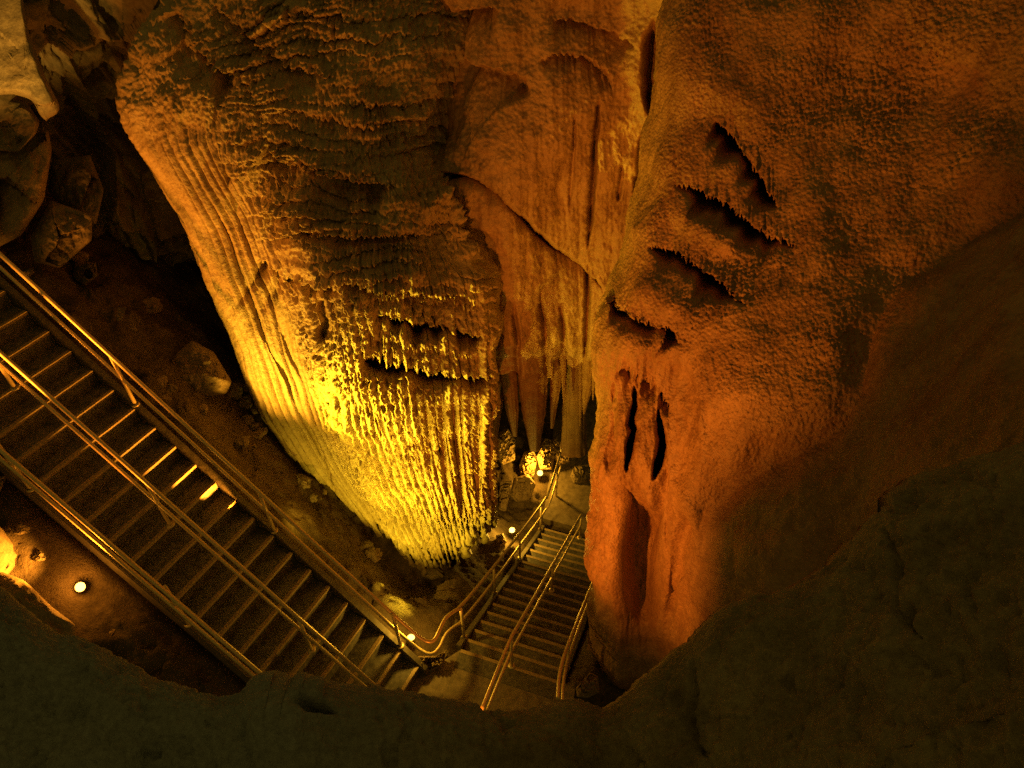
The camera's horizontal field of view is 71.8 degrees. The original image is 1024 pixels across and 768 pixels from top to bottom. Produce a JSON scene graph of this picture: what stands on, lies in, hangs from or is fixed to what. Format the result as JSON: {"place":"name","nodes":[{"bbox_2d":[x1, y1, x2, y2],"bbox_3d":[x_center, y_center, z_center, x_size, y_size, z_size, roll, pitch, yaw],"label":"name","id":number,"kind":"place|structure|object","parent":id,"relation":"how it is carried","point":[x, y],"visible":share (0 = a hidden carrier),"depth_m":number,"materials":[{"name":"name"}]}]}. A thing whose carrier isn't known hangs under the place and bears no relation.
{"place":"outdoors","nodes":[
{"label":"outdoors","id":0,"kind":"place"},
{"bbox_2d":[0,0,591,402],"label":"cave wall","id":1,"kind":"structure","parent":0,"point":[81,47],"depth_m":11.31,"materials":[{"name":"brown stone"}]},
{"bbox_2d":[0,99,38,151],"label":"boulder","id":2,"kind":"object","parent":1,"relation":"attached to","point":[19,128],"visible":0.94,"depth_m":9.64,"materials":[{"name":"brown stone"}]},
{"bbox_2d":[0,0,58,120],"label":"rock slab","id":3,"kind":"object","parent":1,"relation":"attached to","point":[22,73],"visible":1,"depth_m":8.72,"materials":[{"name":"beige stone"}]},
{"bbox_2d":[0,181,627,707],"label":"ground","id":4,"kind":"structure","parent":0,"point":[148,637],"depth_m":11.41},
{"bbox_2d":[0,476,5,490],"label":"loose rock","id":5,"kind":"object","parent":4,"relation":"on","point":[2,479],"visible":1,"depth_m":9.26,"materials":[{"name":"brown stone"}]},
{"bbox_2d":[0,527,16,573],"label":"boulder","id":6,"kind":"object","parent":4,"relation":"on","point":[8,554],"visible":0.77,"depth_m":9.00,"materials":[{"name":"stone"}]},
{"bbox_2d":[14,523,30,534],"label":"loose rock","id":7,"kind":"object","parent":4,"relation":"on","point":[21,528],"visible":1,"depth_m":9.20,"materials":[{"name":"brown stone"}]},
{"bbox_2d":[0,130,51,245],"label":"boulder","id":8,"kind":"object","parent":4,"relation":"on","point":[24,170],"visible":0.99,"depth_m":9.85,"materials":[{"name":"brown stone"}]},
{"bbox_2d":[23,268,33,276],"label":"loose rock","id":9,"kind":"object","parent":4,"relation":"on","point":[29,272],"visible":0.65,"depth_m":10.32,"materials":[{"name":"brown stone"}]},
{"bbox_2d":[0,572,74,634],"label":"boulder","id":10,"kind":"object","parent":4,"relation":"on","point":[27,596],"visible":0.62,"depth_m":8.81,"materials":[{"name":"brown stone"}]},
{"bbox_2d":[31,551,45,561],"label":"loose rock","id":11,"kind":"object","parent":4,"relation":"on","point":[38,556],"visible":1,"depth_m":9.21,"materials":[{"name":"brown stone"}]},
{"bbox_2d":[30,201,91,266],"bbox_3d":[-6.522,-2.131,10.204,0.907,0.730,0.818,-1,43,0],"label":"boulder","id":12,"kind":"object","parent":4,"relation":"on","point":[61,235],"visible":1,"depth_m":10.13,"materials":[{"name":"brown stone"}]},
{"bbox_2d":[48,155,103,223],"bbox_3d":[-6.529,-2.900,10.596,0.834,0.768,0.761,-1,43,0],"label":"boulder","id":13,"kind":"object","parent":4,"relation":"on","point":[74,182],"visible":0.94,"depth_m":10.50,"materials":[{"name":"brown stone"}]},
{"bbox_2d":[70,250,88,265],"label":"loose rock","id":14,"kind":"object","parent":4,"relation":"on","point":[81,256],"visible":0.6,"depth_m":11.07,"materials":[{"name":"brown stone"}]},
{"bbox_2d":[74,582,85,591],"bbox_3d":[-5.681,2.738,9.396,0.130,0.303,0.147,-1,43,0],"label":"path lamp","id":15,"kind":"object","parent":4,"relation":"on","point":[80,587],"visible":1,"depth_m":9.30,"materials":[{"name":"white glass"}]},
{"bbox_2d":[73,262,97,285],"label":"boulder","id":16,"kind":"object","parent":4,"relation":"on","point":[84,273],"visible":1,"depth_m":10.83,"materials":[{"name":"brown stone"}]},
{"bbox_2d":[107,306,125,320],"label":"loose rock","id":17,"kind":"object","parent":4,"relation":"on","point":[120,314],"visible":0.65,"depth_m":10.99,"materials":[{"name":"brown stone"}]},
{"bbox_2d":[141,297,162,313],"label":"loose rock","id":18,"kind":"object","parent":4,"relation":"on","point":[154,305],"visible":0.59,"depth_m":11.61,"materials":[{"name":"brown stone"}]},
{"bbox_2d":[157,375,167,388],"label":"loose rock","id":19,"kind":"object","parent":4,"relation":"on","point":[162,381],"visible":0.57,"depth_m":10.88,"materials":[{"name":"brown stone"}]},
{"bbox_2d":[172,341,230,395],"bbox_3d":[-5.129,-0.219,11.602,1.076,0.753,0.825,-1,43,0],"label":"boulder","id":20,"kind":"object","parent":4,"relation":"on","point":[201,367],"visible":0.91,"depth_m":11.40,"materials":[{"name":"brown stone"}]},
{"bbox_2d":[199,403,207,414],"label":"loose rock","id":21,"kind":"object","parent":4,"relation":"on","point":[203,408],"visible":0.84,"depth_m":11.22,"materials":[{"name":"brown stone"}]},
{"bbox_2d":[0,276,428,690],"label":"staircase","id":22,"kind":"structure","parent":4,"relation":"on","point":[48,448],"depth_m":10.19,"materials":[{"name":"concrete"}]},
{"bbox_2d":[0,444,261,676],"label":"handrail","id":23,"kind":"object","parent":22,"relation":"on","point":[14,465],"visible":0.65,"depth_m":9.09,"materials":[{"name":"metal"}]},
{"bbox_2d":[0,350,375,685],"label":"handrail","id":24,"kind":"object","parent":22,"relation":"on","point":[151,488],"visible":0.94,"depth_m":9.63,"materials":[{"name":"metal"}]},
{"bbox_2d":[0,251,561,655],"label":"handrail","id":25,"kind":"object","parent":22,"relation":"on","point":[115,362],"visible":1,"depth_m":10.40,"materials":[{"name":"metal"}]},
{"bbox_2d":[225,382,242,400],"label":"loose rock","id":26,"kind":"object","parent":4,"relation":"on","point":[235,391],"visible":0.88,"depth_m":12.18,"materials":[{"name":"brown stone"}]},
{"bbox_2d":[234,436,250,448],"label":"loose rock","id":27,"kind":"object","parent":4,"relation":"on","point":[241,442],"visible":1,"depth_m":11.52,"materials":[{"name":"brown stone"}]},
{"bbox_2d":[235,378,249,393],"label":"loose rock","id":28,"kind":"object","parent":4,"relation":"on","point":[244,386],"visible":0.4,"depth_m":12.48,"materials":[{"name":"brown stone"}]},
{"bbox_2d":[238,394,253,409],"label":"loose rock","id":29,"kind":"object","parent":4,"relation":"on","point":[245,401],"visible":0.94,"depth_m":12.30,"materials":[{"name":"brown stone"}]},
{"bbox_2d":[242,414,253,425],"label":"loose rock","id":30,"kind":"object","parent":4,"relation":"on","point":[248,419],"visible":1,"depth_m":12.06,"materials":[{"name":"brown stone"}]},
{"bbox_2d":[250,405,257,413],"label":"loose rock","id":31,"kind":"object","parent":4,"relation":"on","point":[253,409],"visible":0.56,"depth_m":12.41,"materials":[{"name":"brown stone"}]},
{"bbox_2d":[249,422,262,430],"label":"loose rock","id":32,"kind":"object","parent":4,"relation":"on","point":[255,425],"visible":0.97,"depth_m":12.08,"materials":[{"name":"brown stone"}]},
{"bbox_2d":[251,427,267,438],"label":"loose rock","id":33,"kind":"object","parent":4,"relation":"on","point":[259,433],"visible":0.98,"depth_m":12.01,"materials":[{"name":"brown stone"}]},
{"bbox_2d":[296,473,312,488],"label":"loose rock","id":34,"kind":"object","parent":4,"relation":"on","point":[304,481],"visible":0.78,"depth_m":12.20,"materials":[{"name":"brown stone"}]},
{"bbox_2d":[309,493,317,502],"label":"loose rock","id":35,"kind":"object","parent":4,"relation":"on","point":[313,497],"visible":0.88,"depth_m":12.21,"materials":[{"name":"brown stone"}]},
{"bbox_2d":[320,489,326,495],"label":"loose rock","id":36,"kind":"object","parent":4,"relation":"on","point":[323,492],"visible":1,"depth_m":12.77,"materials":[{"name":"brown stone"}]},
{"bbox_2d":[360,540,373,550],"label":"loose rock","id":37,"kind":"object","parent":4,"relation":"on","point":[366,545],"visible":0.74,"depth_m":12.87,"materials":[{"name":"brown stone"}]},
{"bbox_2d":[363,546,376,561],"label":"loose rock","id":38,"kind":"object","parent":4,"relation":"on","point":[370,552],"visible":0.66,"depth_m":12.74,"materials":[{"name":"brown stone"}]},
{"bbox_2d":[373,548,382,563],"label":"loose rock","id":39,"kind":"object","parent":4,"relation":"on","point":[378,554],"visible":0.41,"depth_m":12.88,"materials":[{"name":"brown stone"}]},
{"bbox_2d":[115,0,662,576],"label":"flowstone formation","id":40,"kind":"object","parent":4,"relation":"on","point":[403,222],"visible":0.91,"depth_m":9.62,"materials":[{"name":"stone"}]},
{"bbox_2d":[407,634,414,641],"bbox_3d":[-1.652,4.241,11.674,0.130,0.292,0.130,-1,43,0],"label":"path lamp","id":41,"kind":"object","parent":4,"relation":"on","point":[411,637],"visible":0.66,"depth_m":11.58,"materials":[{"name":"white glass"}]},
{"bbox_2d":[418,650,445,671],"bbox_3d":[-1.309,4.591,11.634,0.459,0.571,0.283,-1,43,0],"label":"boulder","id":42,"kind":"object","parent":4,"relation":"on","point":[433,662],"visible":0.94,"depth_m":11.53,"materials":[{"name":"brown stone"}]},
{"bbox_2d":[424,567,442,579],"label":"loose rock","id":43,"kind":"object","parent":4,"relation":"on","point":[434,573],"visible":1,"depth_m":13.82,"materials":[{"name":"brown stone"}]},
{"bbox_2d":[435,578,456,591],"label":"loose rock","id":44,"kind":"object","parent":4,"relation":"on","point":[446,585],"visible":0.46,"depth_m":13.48,"materials":[{"name":"brown stone"}]},
{"bbox_2d":[432,590,462,602],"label":"loose rock","id":45,"kind":"object","parent":4,"relation":"on","point":[444,596],"visible":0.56,"depth_m":13.17,"materials":[{"name":"brown stone"}]},
{"bbox_2d":[410,650,575,709],"bbox_3d":[-0.486,5.446,10.971,2.940,0.250,2.378,15,45,16],"label":"landing","id":46,"kind":"object","parent":4,"relation":"on","point":[447,679],"visible":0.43,"depth_m":11.36,"materials":[{"name":"concrete"}]},
{"bbox_2d":[495,533,506,544],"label":"boulder","id":47,"kind":"object","parent":4,"relation":"on","point":[500,538],"visible":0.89,"depth_m":15.86,"materials":[{"name":"stone"}]},
{"bbox_2d":[498,480,512,510],"bbox_3d":[-0.167,2.826,17.935,0.320,0.691,0.699,4,43,5],"label":"stalagmite","id":48,"kind":"object","parent":4,"relation":"on","point":[505,491],"visible":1,"depth_m":17.80,"materials":[{"name":"brown stone"}]},
{"bbox_2d":[497,428,515,464],"bbox_3d":[-0.185,1.631,18.713,0.580,0.938,0.826,-1,43,0],"label":"boulder","id":49,"kind":"object","parent":4,"relation":"on","point":[507,444],"visible":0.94,"depth_m":18.53,"materials":[{"name":"brown stone"}]},
{"bbox_2d":[503,545,515,556],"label":"boulder","id":50,"kind":"object","parent":4,"relation":"on","point":[510,551],"visible":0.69,"depth_m":15.56,"materials":[{"name":"stone"}]},
{"bbox_2d":[0,441,1023,767],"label":"rock ledge","id":51,"kind":"object","parent":4,"relation":"on","point":[890,635],"visible":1,"depth_m":4.04,"materials":[{"name":"brown stone"}]},
{"bbox_2d":[509,527,514,536],"bbox_3d":[0.002,3.477,16.465,0.138,0.315,0.136,-1,43,0],"label":"path lamp","id":52,"kind":"object","parent":4,"relation":"on","point":[512,530],"visible":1,"depth_m":16.37,"materials":[{"name":"white glass"}]},
{"bbox_2d":[453,525,590,698],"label":"staircase","id":53,"kind":"structure","parent":4,"relation":"on","point":[538,651],"depth_m":13.23,"materials":[{"name":"concrete"}]},
{"bbox_2d":[481,513,582,709],"bbox_3d":[0.628,4.232,13.794,0.161,4.384,6.418,13,45,14],"label":"handrail","id":54,"kind":"object","parent":53,"relation":"on","point":[511,664],"visible":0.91,"depth_m":11.79,"materials":[{"name":"metal"}]},
{"bbox_2d":[556,582,591,699],"bbox_3d":[1.375,4.183,13.127,0.200,3.367,4.906,12,44,13],"label":"handrail","id":55,"kind":"object","parent":53,"relation":"on","point":[567,652],"visible":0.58,"depth_m":11.34,"materials":[{"name":"metal"}]},
{"bbox_2d":[510,474,535,501],"bbox_3d":[0.266,2.713,18.269,0.551,0.779,0.643,20,47,21],"label":"boulder","id":56,"kind":"object","parent":4,"relation":"on","point":[523,487],"visible":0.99,"depth_m":18.13,"materials":[{"name":"brown stone"}]},
{"bbox_2d":[519,450,536,477],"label":"boulder","id":57,"kind":"object","parent":4,"relation":"on","point":[528,463],"visible":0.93,"depth_m":18.60,"materials":[{"name":"beige stone"}]},
{"bbox_2d":[537,470,542,479],"bbox_3d":[0.737,2.427,18.689,0.155,0.365,0.177,-1,43,0],"label":"path lamp","id":58,"kind":"object","parent":4,"relation":"on","point":[540,473],"visible":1,"depth_m":18.57,"materials":[{"name":"white glass"}]},
{"bbox_2d":[536,438,554,469],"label":"boulder","id":59,"kind":"object","parent":4,"relation":"on","point":[545,456],"visible":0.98,"depth_m":18.54,"materials":[{"name":"beige stone"}]},
{"bbox_2d":[549,436,570,465],"bbox_3d":[1.325,1.796,18.753,0.552,0.826,0.738,-25,48,-24],"label":"boulder","id":60,"kind":"object","parent":4,"relation":"on","point":[555,442],"visible":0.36,"depth_m":18.54,"materials":[{"name":"brown stone"}]},
{"bbox_2d":[576,672,599,697],"bbox_3d":[1.202,4.834,11.296,0.375,0.680,0.327,-7,43,-7],"label":"boulder","id":61,"kind":"object","parent":4,"relation":"on","point":[587,686],"visible":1,"depth_m":11.13,"materials":[{"name":"brown stone"}]},
{"bbox_2d":[583,0,1023,689],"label":"knobbly flowstone","id":62,"kind":"object","parent":4,"relation":"on","point":[807,346],"visible":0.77,"depth_m":6.59,"materials":[{"name":"brown stone"}]},
{"bbox_2d":[543,392,596,533],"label":"path","id":63,"kind":"structure","parent":0,"point":[569,505],"depth_m":18.50,"materials":[{"name":"brown stone"}]},
{"bbox_2d":[570,464,589,483],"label":"boulder","id":64,"kind":"object","parent":63,"relation":"on","point":[580,473],"visible":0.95,"depth_m":18.59,"materials":[{"name":"brown stone"}]}
]}

